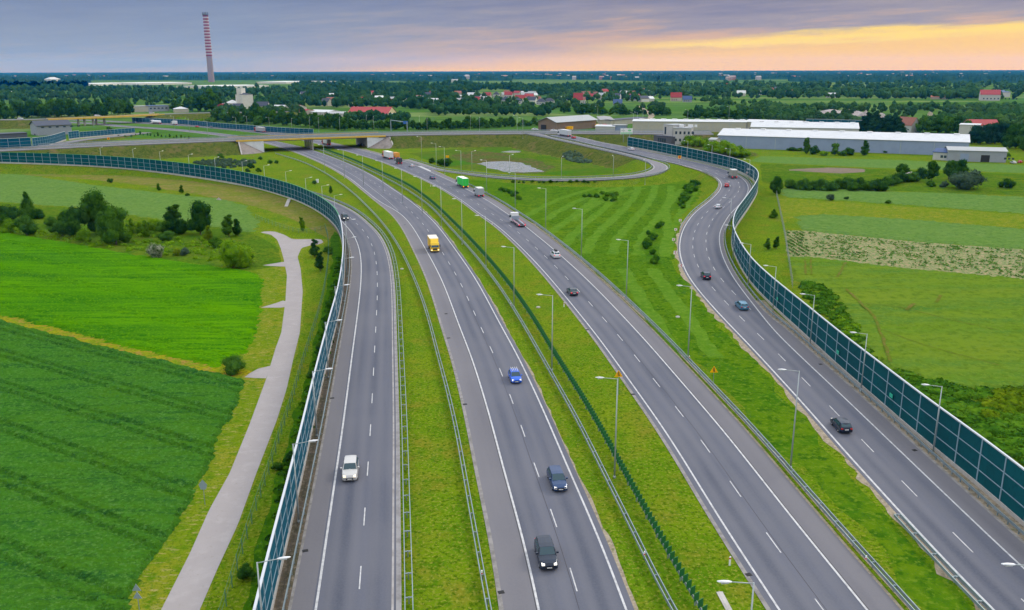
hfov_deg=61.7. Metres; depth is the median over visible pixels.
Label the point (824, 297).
scrub
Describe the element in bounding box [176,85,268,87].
glasshouse
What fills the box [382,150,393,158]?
truck
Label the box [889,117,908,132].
fir tree
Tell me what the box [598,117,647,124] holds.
shed
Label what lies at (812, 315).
street lamp
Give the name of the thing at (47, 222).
bush
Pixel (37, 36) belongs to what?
sky
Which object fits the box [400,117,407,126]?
tree
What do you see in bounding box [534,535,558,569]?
car
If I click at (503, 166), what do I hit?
pond water
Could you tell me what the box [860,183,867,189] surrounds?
bush
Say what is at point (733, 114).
tree
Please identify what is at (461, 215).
street lamp
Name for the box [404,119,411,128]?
tree
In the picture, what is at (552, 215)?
mown stripe
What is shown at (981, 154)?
workshop
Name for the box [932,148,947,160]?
annex
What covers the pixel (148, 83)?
glasshouse
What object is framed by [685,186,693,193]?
bush
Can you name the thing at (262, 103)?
house
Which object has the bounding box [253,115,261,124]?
tree
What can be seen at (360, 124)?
tree
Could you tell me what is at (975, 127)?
tree
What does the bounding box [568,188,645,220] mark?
mown stripe
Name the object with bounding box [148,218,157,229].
bush
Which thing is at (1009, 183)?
bush
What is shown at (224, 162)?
reeds
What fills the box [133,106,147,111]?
flat block
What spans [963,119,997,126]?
hall
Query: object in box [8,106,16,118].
tree
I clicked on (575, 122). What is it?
barn
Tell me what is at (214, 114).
tree
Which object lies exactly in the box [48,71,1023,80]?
village
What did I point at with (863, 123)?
fir tree
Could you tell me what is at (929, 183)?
bush
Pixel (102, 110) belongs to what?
tree
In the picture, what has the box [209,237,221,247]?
bush
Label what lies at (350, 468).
car
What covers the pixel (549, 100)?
house
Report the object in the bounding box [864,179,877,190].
bush
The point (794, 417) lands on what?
street lamp
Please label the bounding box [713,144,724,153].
bush
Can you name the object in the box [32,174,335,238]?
bank strip
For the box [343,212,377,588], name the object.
lane line
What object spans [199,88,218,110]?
tree
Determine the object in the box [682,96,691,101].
house
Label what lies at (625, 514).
guardrail
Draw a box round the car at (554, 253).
[550,249,560,257]
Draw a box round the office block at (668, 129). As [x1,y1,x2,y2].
[663,124,685,135]
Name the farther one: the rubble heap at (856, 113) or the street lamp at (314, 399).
the rubble heap at (856, 113)
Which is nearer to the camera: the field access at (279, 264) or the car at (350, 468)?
the car at (350, 468)
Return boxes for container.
[613,124,627,130]
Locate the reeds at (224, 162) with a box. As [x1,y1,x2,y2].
[193,158,255,167]
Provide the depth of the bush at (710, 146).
481.63 m
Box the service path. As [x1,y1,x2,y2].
[161,231,322,609]
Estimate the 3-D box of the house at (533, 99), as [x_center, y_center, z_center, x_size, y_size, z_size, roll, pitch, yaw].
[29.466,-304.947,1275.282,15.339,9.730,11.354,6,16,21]
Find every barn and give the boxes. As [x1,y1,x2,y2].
[536,115,597,130]
[1000,90,1010,96]
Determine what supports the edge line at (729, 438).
on the motorway at (782, 578)
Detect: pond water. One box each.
[478,161,543,171]
[503,151,520,152]
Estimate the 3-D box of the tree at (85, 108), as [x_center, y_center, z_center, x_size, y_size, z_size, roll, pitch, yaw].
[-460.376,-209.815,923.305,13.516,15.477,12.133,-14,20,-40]
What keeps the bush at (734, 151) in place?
on the ground at (442, 567)
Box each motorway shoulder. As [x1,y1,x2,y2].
[80,123,537,609]
[98,120,900,609]
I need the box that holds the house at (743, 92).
[737,90,745,95]
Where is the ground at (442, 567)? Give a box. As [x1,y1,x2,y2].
[0,79,1023,609]
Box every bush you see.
[0,204,22,219]
[0,213,12,224]
[0,217,17,232]
[12,213,39,235]
[30,208,44,218]
[43,216,57,226]
[47,221,68,235]
[57,209,68,220]
[74,228,92,241]
[118,234,131,242]
[145,242,164,257]
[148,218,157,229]
[154,221,166,231]
[155,230,174,240]
[172,218,187,234]
[172,248,180,255]
[179,247,189,255]
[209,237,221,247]
[216,236,254,267]
[220,353,246,375]
[235,561,255,579]
[246,163,254,167]
[271,461,283,469]
[285,450,292,459]
[306,370,313,377]
[315,341,321,348]
[323,245,332,254]
[440,158,452,165]
[642,241,651,248]
[643,237,652,242]
[647,233,656,238]
[649,249,656,254]
[649,254,659,263]
[654,222,661,227]
[677,195,688,203]
[680,191,692,199]
[681,135,694,144]
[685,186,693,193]
[686,183,697,191]
[689,136,705,146]
[689,179,701,185]
[702,141,715,151]
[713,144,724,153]
[714,139,732,152]
[727,145,740,155]
[735,145,743,156]
[739,148,751,157]
[785,178,792,187]
[786,147,796,150]
[790,181,799,189]
[798,177,810,189]
[804,183,813,190]
[809,145,819,153]
[809,180,819,190]
[815,177,828,186]
[819,151,828,155]
[820,182,830,190]
[825,181,836,190]
[826,193,834,199]
[833,179,842,188]
[836,150,846,155]
[842,176,851,188]
[845,147,854,154]
[847,181,862,190]
[850,177,866,189]
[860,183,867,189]
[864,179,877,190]
[875,178,891,190]
[885,175,902,185]
[895,172,909,181]
[896,163,910,172]
[906,172,921,181]
[916,167,927,178]
[926,180,935,186]
[939,181,948,186]
[946,168,987,189]
[998,178,1015,187]
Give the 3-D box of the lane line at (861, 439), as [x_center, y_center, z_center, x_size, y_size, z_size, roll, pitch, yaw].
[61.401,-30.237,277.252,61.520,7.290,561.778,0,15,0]
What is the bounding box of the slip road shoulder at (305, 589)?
[291,223,359,609]
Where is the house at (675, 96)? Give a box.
[670,92,681,100]
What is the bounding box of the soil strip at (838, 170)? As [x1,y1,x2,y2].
[789,168,864,172]
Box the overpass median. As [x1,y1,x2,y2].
[7,132,662,148]
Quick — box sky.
[0,0,1023,72]
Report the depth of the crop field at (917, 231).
261.94 m
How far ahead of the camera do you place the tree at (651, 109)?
935.47 m
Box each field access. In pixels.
[245,366,269,377]
[261,301,284,307]
[265,262,284,265]
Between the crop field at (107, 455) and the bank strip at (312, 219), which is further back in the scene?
the bank strip at (312, 219)
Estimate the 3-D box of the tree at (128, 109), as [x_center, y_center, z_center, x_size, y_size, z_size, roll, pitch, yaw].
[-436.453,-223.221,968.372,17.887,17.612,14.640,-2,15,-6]
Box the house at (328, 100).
[321,98,331,105]
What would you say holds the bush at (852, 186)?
on the ground at (442, 567)
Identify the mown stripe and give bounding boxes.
[522,187,602,218]
[540,187,626,219]
[547,187,605,237]
[560,188,624,250]
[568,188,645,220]
[582,186,641,253]
[607,185,658,254]
[617,268,681,357]
[631,186,675,255]
[647,268,724,357]
[659,189,684,256]
[659,191,692,255]
[677,190,699,224]
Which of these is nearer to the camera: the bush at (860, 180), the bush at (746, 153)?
the bush at (860, 180)
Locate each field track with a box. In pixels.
[804,260,806,273]
[836,262,846,276]
[846,289,891,361]
[862,303,996,329]
[884,330,997,364]
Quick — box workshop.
[944,146,1013,162]
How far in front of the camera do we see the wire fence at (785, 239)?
248.10 m
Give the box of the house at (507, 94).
[504,92,512,97]
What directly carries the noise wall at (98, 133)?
on the ground at (442, 567)
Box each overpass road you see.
[0,111,288,119]
[0,131,713,151]
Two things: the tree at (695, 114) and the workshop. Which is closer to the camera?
the workshop
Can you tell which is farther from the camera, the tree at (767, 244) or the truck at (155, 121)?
the truck at (155, 121)
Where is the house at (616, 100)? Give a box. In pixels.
[613,99,621,103]
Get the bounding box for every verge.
[0,315,250,379]
[91,166,350,609]
[128,266,284,609]
[243,232,341,609]
[469,180,971,609]
[756,300,1023,540]
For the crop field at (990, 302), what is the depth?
170.73 m
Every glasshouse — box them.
[89,82,121,85]
[122,82,191,84]
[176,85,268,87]
[192,85,259,87]
[257,81,335,83]
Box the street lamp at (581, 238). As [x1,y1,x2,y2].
[573,208,581,256]
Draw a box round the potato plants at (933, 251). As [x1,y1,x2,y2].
[808,231,1023,277]
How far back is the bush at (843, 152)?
491.12 m
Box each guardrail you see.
[0,131,705,147]
[0,132,713,149]
[31,130,709,144]
[275,153,491,609]
[282,233,349,609]
[311,191,412,609]
[315,148,677,609]
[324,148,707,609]
[402,132,669,181]
[410,133,651,177]
[657,152,1023,534]
[680,170,718,227]
[894,514,992,609]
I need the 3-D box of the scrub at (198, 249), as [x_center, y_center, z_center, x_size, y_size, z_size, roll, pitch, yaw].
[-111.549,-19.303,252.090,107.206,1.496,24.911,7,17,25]
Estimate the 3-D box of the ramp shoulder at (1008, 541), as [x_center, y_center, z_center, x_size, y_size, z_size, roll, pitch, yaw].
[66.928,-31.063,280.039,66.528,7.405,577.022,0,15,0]
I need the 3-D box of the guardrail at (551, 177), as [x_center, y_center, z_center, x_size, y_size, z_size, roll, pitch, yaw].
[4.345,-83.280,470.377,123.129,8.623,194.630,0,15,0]
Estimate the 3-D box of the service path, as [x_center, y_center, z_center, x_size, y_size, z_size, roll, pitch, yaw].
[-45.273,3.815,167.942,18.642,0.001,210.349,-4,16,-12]
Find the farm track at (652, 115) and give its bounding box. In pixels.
[639,106,654,118]
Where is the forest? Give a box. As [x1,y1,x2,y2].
[0,70,1023,86]
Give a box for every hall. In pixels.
[44,77,60,80]
[348,107,395,113]
[654,135,674,144]
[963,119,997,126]
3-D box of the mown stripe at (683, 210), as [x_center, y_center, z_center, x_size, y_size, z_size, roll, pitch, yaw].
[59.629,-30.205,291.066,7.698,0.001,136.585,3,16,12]
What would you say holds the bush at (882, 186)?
on the ground at (442, 567)
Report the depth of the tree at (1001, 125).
562.84 m
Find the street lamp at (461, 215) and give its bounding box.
[452,198,462,244]
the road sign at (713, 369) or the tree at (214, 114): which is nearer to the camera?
the road sign at (713, 369)
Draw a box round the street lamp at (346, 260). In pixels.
[345,237,354,276]
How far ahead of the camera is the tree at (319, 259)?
211.53 m
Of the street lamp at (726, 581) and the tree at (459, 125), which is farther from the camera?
the tree at (459, 125)
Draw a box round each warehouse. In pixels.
[632,118,750,131]
[718,128,969,154]
[745,119,803,128]
[750,121,859,131]
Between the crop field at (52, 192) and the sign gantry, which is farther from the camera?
the sign gantry
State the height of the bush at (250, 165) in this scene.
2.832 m
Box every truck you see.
[150,120,160,123]
[254,127,265,131]
[321,139,330,144]
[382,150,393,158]
[393,152,399,157]
[394,157,401,163]
[427,235,439,251]
[456,176,468,187]
[473,187,483,196]
[509,212,525,226]
[557,129,571,135]
[727,169,737,177]
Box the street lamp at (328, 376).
[325,319,341,377]
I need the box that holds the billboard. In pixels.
[620,128,632,138]
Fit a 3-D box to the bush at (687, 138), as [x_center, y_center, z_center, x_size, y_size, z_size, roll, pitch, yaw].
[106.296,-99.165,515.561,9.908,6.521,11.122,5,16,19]
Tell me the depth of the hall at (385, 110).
905.06 m
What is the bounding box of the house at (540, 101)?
[536,98,545,104]
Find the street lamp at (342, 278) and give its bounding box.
[341,257,353,301]
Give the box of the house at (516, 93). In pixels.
[513,91,520,95]
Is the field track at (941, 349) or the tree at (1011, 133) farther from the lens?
the tree at (1011, 133)
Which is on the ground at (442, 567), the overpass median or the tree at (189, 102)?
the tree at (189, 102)
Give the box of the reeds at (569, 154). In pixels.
[562,150,591,162]
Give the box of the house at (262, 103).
[256,101,269,106]
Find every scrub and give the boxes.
[0,227,254,262]
[122,224,177,236]
[250,256,341,607]
[798,281,877,358]
[834,315,860,342]
[892,368,1023,464]
[977,385,1023,417]
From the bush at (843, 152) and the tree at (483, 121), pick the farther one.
the tree at (483, 121)
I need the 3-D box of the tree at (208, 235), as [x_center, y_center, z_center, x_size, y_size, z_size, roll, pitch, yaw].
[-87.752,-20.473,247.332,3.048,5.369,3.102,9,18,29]
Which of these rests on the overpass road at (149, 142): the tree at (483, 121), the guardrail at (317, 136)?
the guardrail at (317, 136)
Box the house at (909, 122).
[900,116,918,132]
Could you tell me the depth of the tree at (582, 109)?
947.99 m
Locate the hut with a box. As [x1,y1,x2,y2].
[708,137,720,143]
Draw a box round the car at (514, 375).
[508,367,521,382]
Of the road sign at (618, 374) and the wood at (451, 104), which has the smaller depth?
the road sign at (618, 374)
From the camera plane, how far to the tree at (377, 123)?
725.67 m
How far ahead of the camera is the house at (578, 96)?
1220.09 m
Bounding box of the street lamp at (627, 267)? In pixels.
[616,239,627,295]
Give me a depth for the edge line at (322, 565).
107.61 m
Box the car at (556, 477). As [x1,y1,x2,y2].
[547,465,567,490]
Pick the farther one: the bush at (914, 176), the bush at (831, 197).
the bush at (914, 176)
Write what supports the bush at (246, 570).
on the ground at (442, 567)
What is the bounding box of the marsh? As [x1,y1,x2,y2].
[450,151,554,173]
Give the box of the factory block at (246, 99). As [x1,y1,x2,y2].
[235,93,252,108]
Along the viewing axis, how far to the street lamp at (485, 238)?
215.08 m
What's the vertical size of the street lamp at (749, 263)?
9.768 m
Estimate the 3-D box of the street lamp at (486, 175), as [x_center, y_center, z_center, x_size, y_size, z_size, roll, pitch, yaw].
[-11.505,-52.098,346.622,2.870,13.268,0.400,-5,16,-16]
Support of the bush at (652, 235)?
on the green verge at (743, 381)
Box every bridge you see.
[46,113,164,125]
[227,131,392,154]
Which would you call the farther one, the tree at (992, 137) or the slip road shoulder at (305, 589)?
the tree at (992, 137)
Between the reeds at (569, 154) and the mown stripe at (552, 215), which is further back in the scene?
the reeds at (569, 154)
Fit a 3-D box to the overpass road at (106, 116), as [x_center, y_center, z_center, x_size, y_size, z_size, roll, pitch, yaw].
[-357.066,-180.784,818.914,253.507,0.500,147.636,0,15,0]
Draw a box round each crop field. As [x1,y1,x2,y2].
[0,174,259,231]
[0,231,264,367]
[0,319,245,609]
[781,188,1023,213]
[784,256,1023,389]
[794,214,1023,248]
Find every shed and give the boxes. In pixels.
[29,119,79,135]
[310,109,336,115]
[328,111,347,116]
[596,116,614,123]
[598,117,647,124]
[931,95,945,98]
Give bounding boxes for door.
[960,153,968,161]
[980,155,989,161]
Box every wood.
[0,80,322,105]
[274,79,641,120]
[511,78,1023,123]
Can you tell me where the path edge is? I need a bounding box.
[160,238,326,609]
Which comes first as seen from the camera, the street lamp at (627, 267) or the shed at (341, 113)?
the street lamp at (627, 267)
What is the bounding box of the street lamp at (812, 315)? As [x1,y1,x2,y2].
[800,293,814,343]
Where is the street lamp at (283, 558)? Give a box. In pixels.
[256,556,290,609]
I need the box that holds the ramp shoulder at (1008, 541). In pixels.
[576,136,1023,566]
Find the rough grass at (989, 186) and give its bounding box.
[759,164,1023,195]
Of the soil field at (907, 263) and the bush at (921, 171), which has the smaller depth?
the soil field at (907, 263)
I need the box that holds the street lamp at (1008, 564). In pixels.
[1001,563,1023,566]
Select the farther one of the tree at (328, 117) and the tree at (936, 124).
the tree at (328, 117)
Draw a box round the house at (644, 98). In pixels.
[638,96,649,101]
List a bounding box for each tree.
[0,101,12,118]
[0,105,6,118]
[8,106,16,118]
[10,102,21,117]
[14,102,23,117]
[19,191,34,214]
[20,103,32,117]
[21,102,36,117]
[35,104,44,117]
[39,106,51,117]
[46,98,55,116]
[51,99,68,116]
[62,205,82,236]
[65,99,72,115]
[67,101,83,116]
[77,187,114,232]
[79,103,90,115]
[85,102,93,114]
[91,99,106,114]
[94,211,103,237]
[96,206,128,244]
[97,105,108,115]
[103,96,112,113]
[109,98,125,114]
[119,100,132,113]
[128,218,135,232]
[135,221,141,233]
[139,220,150,236]
[161,204,181,231]
[169,99,176,109]
[178,185,183,192]
[180,97,188,108]
[185,200,212,234]
[186,96,193,110]
[191,95,203,111]
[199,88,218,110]
[200,95,209,110]
[202,225,212,241]
[210,111,219,121]
[215,106,226,120]
[216,93,222,103]
[218,110,225,119]
[221,113,231,122]
[221,214,233,236]
[227,106,237,122]
[231,218,241,235]
[234,113,241,121]
[238,108,248,122]
[239,117,244,123]
[242,110,252,122]
[249,107,264,121]
[250,102,258,109]
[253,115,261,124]
[258,112,268,123]
[267,109,277,123]
[275,108,288,124]
[286,111,295,122]
[294,112,301,125]
[298,110,308,125]
[299,217,305,230]
[306,112,317,124]
[308,239,319,256]
[313,115,325,128]
[314,251,323,270]
[319,114,327,127]
[325,114,333,127]
[329,113,341,128]
[335,119,339,129]
[338,117,349,129]
[348,119,353,127]
[353,121,358,128]
[357,119,366,128]
[362,120,369,128]
[369,121,375,128]
[375,120,381,128]
[378,121,386,128]
[384,118,390,128]
[389,121,396,128]
[394,121,401,128]
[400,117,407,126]
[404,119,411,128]
[410,120,415,128]
[415,122,421,129]
[422,121,429,129]
[424,117,434,126]
[439,121,446,129]
[443,118,451,128]
[449,121,456,128]
[456,120,461,127]
[461,119,468,127]
[468,117,478,127]
[478,117,487,127]
[488,118,495,125]
[494,118,501,126]
[502,117,509,126]
[507,116,515,125]
[531,117,537,124]
[560,104,567,112]
[577,104,588,113]
[596,106,605,114]
[611,104,619,113]
[617,105,627,114]
[632,107,640,114]
[647,105,655,114]
[653,109,660,114]
[657,105,664,114]
[663,107,670,115]
[686,109,694,117]
[689,111,700,118]
[699,109,705,117]
[703,111,712,118]
[709,107,717,117]
[720,109,729,118]
[729,110,737,118]
[742,111,751,118]
[763,238,770,249]
[768,209,778,217]
[769,175,783,193]
[773,236,779,248]
[803,137,810,153]
[830,143,839,154]
[858,115,868,131]
[861,140,869,154]
[862,117,880,131]
[866,112,871,121]
[869,110,883,130]
[878,116,894,131]
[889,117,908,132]
[893,112,907,129]
[915,114,933,132]
[925,161,940,180]
[930,115,942,132]
[939,116,952,133]
[942,159,958,179]
[951,116,963,132]
[955,159,969,173]
[967,130,977,143]
[970,125,981,130]
[976,130,988,144]
[980,123,990,143]
[985,123,1002,143]
[992,121,1004,143]
[1000,122,1012,142]
[1001,125,1018,148]
[1009,122,1023,147]
[1014,125,1023,150]
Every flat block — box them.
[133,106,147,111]
[142,105,170,111]
[959,123,980,133]
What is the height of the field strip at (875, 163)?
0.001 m
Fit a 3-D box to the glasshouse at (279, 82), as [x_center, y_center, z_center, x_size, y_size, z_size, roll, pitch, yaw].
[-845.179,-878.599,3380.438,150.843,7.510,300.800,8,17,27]
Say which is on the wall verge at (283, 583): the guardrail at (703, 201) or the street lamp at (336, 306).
the street lamp at (336, 306)
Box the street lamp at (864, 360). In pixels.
[851,332,867,391]
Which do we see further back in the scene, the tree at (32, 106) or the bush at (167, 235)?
the tree at (32, 106)
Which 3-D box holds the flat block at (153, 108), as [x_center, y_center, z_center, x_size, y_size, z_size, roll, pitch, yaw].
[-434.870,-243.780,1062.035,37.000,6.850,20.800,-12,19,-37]
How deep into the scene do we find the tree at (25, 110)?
902.91 m
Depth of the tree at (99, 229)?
247.53 m
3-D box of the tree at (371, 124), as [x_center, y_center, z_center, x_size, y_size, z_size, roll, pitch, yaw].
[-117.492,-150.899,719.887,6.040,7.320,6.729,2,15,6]
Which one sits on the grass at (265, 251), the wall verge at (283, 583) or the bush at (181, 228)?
the bush at (181, 228)
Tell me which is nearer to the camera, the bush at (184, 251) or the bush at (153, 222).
the bush at (184, 251)
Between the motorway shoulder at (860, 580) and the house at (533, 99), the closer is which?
the motorway shoulder at (860, 580)
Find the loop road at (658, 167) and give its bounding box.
[405,133,667,180]
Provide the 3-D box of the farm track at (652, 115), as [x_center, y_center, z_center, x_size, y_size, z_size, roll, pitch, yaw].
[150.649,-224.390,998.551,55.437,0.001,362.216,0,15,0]
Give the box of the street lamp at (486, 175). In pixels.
[485,160,486,191]
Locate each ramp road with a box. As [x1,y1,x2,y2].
[57,132,151,143]
[549,135,1023,609]
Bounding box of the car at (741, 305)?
[735,301,748,309]
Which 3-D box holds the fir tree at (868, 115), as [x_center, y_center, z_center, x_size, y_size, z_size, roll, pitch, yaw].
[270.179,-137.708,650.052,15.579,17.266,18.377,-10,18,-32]
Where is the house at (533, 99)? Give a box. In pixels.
[527,97,537,102]
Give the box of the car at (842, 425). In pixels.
[830,418,852,432]
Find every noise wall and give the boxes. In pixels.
[0,137,31,148]
[0,152,339,232]
[32,131,65,145]
[68,130,79,139]
[79,128,134,138]
[132,117,313,133]
[253,215,344,609]
[627,137,1023,526]
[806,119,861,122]
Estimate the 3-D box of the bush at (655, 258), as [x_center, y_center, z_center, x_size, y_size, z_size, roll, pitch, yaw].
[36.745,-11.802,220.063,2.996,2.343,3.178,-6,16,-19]
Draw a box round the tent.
[595,124,614,130]
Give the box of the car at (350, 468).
[340,455,359,480]
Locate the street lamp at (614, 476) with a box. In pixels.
[595,377,617,478]
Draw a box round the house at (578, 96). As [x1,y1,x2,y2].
[573,93,582,102]
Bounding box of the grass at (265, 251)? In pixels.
[0,203,280,269]
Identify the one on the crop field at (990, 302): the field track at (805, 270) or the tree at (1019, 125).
the field track at (805, 270)
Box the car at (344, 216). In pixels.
[341,213,348,219]
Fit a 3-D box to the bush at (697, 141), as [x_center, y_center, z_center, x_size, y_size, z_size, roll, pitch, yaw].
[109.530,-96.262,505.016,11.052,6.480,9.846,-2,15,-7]
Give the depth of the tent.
700.37 m
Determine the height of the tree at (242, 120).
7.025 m
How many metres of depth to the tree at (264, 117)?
789.41 m
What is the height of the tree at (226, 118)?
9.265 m
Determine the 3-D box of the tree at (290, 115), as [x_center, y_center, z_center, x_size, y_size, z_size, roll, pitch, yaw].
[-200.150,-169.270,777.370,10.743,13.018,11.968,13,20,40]
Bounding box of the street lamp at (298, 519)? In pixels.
[292,440,317,522]
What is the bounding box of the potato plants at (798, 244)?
[785,230,810,255]
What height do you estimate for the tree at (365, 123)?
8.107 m
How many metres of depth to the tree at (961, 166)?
393.31 m
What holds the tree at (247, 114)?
on the ground at (442, 567)
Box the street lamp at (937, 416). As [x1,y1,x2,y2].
[921,384,942,454]
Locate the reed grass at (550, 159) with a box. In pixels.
[516,153,586,164]
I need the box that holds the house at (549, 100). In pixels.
[546,98,554,102]
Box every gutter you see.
[288,232,351,609]
[571,135,1023,543]
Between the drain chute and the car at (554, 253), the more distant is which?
the car at (554, 253)
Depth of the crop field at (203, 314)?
186.34 m
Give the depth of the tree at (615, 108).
957.94 m
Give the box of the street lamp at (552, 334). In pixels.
[536,294,552,370]
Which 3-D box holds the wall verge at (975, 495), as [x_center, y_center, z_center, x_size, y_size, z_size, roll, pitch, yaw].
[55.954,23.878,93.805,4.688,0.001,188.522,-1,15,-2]
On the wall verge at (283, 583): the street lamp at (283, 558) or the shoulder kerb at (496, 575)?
the street lamp at (283, 558)
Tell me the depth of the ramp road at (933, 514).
119.64 m
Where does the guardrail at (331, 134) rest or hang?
on the overpass median
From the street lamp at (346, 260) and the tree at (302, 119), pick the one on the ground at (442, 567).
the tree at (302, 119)
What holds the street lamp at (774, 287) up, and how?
on the wall verge at (975, 495)
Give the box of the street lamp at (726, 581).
[717,580,754,609]
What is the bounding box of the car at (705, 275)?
[700,271,710,279]
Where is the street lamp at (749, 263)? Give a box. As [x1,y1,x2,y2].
[740,243,750,283]
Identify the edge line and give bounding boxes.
[79,120,779,609]
[86,123,539,609]
[97,120,867,609]
[122,125,626,609]
[314,225,361,609]
[326,199,393,609]
[408,134,653,178]
[557,136,994,609]
[580,137,1023,568]
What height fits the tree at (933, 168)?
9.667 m
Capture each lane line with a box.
[88,120,823,609]
[174,129,577,590]
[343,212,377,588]
[621,149,1023,600]
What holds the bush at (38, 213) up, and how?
on the grass at (265, 251)
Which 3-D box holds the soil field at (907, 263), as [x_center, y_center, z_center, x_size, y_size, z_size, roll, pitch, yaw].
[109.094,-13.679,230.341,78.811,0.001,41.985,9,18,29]
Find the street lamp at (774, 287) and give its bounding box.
[763,265,775,310]
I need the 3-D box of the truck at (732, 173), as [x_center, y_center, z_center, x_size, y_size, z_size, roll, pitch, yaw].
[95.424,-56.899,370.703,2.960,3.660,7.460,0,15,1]
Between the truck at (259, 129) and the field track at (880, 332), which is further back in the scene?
the truck at (259, 129)
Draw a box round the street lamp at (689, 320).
[677,285,691,359]
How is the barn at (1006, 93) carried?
on the ground at (442, 567)
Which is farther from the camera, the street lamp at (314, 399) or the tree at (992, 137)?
the tree at (992, 137)
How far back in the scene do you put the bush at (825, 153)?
491.40 m
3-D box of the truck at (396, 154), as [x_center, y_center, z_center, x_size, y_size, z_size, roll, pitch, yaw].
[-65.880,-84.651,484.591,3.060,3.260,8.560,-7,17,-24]
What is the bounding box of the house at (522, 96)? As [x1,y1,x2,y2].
[515,95,525,100]
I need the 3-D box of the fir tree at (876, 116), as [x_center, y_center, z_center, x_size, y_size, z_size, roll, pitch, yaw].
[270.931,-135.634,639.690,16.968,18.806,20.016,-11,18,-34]
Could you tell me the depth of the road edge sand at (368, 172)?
403.43 m
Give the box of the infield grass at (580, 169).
[410,147,624,175]
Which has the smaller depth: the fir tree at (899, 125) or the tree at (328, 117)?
the fir tree at (899, 125)
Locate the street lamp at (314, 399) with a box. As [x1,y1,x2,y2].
[312,368,332,436]
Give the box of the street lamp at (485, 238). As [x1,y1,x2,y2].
[475,215,486,266]
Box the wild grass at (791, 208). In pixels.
[779,198,1023,227]
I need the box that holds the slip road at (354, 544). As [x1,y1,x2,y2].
[312,198,395,609]
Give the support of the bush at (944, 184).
on the rough grass at (989, 186)
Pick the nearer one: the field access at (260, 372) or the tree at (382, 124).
the field access at (260, 372)
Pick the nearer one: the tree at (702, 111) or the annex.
the annex
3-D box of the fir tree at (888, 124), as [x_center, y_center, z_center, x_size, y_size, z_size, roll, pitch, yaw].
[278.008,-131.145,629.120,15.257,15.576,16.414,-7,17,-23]
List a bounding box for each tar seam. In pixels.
[99,124,536,609]
[115,125,578,607]
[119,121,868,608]
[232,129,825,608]
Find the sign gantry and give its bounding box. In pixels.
[390,120,407,133]
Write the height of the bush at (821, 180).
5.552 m
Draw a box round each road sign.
[132,584,141,609]
[199,480,206,501]
[614,370,622,384]
[710,366,716,381]
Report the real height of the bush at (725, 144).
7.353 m
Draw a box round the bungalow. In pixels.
[173,107,188,112]
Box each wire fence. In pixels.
[218,225,328,609]
[776,192,792,287]
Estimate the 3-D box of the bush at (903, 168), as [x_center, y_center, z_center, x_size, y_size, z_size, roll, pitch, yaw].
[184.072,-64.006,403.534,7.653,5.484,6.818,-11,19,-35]
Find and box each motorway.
[71,122,633,609]
[80,120,865,609]
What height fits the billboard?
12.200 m
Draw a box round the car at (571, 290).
[566,287,577,295]
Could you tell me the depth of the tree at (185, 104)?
1052.86 m
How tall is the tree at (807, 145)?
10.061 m
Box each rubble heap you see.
[821,109,861,115]
[857,110,866,115]
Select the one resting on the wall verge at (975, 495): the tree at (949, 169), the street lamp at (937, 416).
the street lamp at (937, 416)
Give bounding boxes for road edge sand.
[278,141,415,203]
[418,205,637,609]
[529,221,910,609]
[673,213,986,609]
[682,165,719,213]
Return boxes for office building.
[673,124,696,144]
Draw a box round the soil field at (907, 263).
[784,230,1023,278]
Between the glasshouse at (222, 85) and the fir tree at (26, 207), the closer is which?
the fir tree at (26, 207)
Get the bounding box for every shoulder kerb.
[76,120,770,609]
[114,126,503,609]
[332,142,903,609]
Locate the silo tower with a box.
[236,88,244,102]
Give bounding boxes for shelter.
[0,132,26,138]
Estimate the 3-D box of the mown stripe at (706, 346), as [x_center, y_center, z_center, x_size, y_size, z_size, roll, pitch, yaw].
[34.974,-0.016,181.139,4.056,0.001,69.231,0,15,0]
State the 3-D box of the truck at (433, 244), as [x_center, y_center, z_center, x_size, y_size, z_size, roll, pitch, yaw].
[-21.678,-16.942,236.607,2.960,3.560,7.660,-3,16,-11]
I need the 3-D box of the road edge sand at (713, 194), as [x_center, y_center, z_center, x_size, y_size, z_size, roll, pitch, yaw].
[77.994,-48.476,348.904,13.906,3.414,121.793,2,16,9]
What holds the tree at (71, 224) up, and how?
on the grass at (265, 251)
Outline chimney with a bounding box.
[202,12,214,81]
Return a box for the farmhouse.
[979,90,1016,100]
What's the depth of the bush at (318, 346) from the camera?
152.84 m
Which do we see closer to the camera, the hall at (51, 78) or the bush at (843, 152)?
the bush at (843, 152)
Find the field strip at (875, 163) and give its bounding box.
[751,156,1023,172]
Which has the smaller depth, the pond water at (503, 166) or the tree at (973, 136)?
the pond water at (503, 166)
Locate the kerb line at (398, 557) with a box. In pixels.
[325,198,401,609]
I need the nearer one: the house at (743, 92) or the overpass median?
the overpass median
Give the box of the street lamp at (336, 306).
[335,284,349,334]
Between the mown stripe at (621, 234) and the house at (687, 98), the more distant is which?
the house at (687, 98)
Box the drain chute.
[716,591,731,609]
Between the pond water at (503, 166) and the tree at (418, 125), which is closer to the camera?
the pond water at (503, 166)
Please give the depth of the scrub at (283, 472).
129.32 m
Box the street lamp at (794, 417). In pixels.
[778,369,799,468]

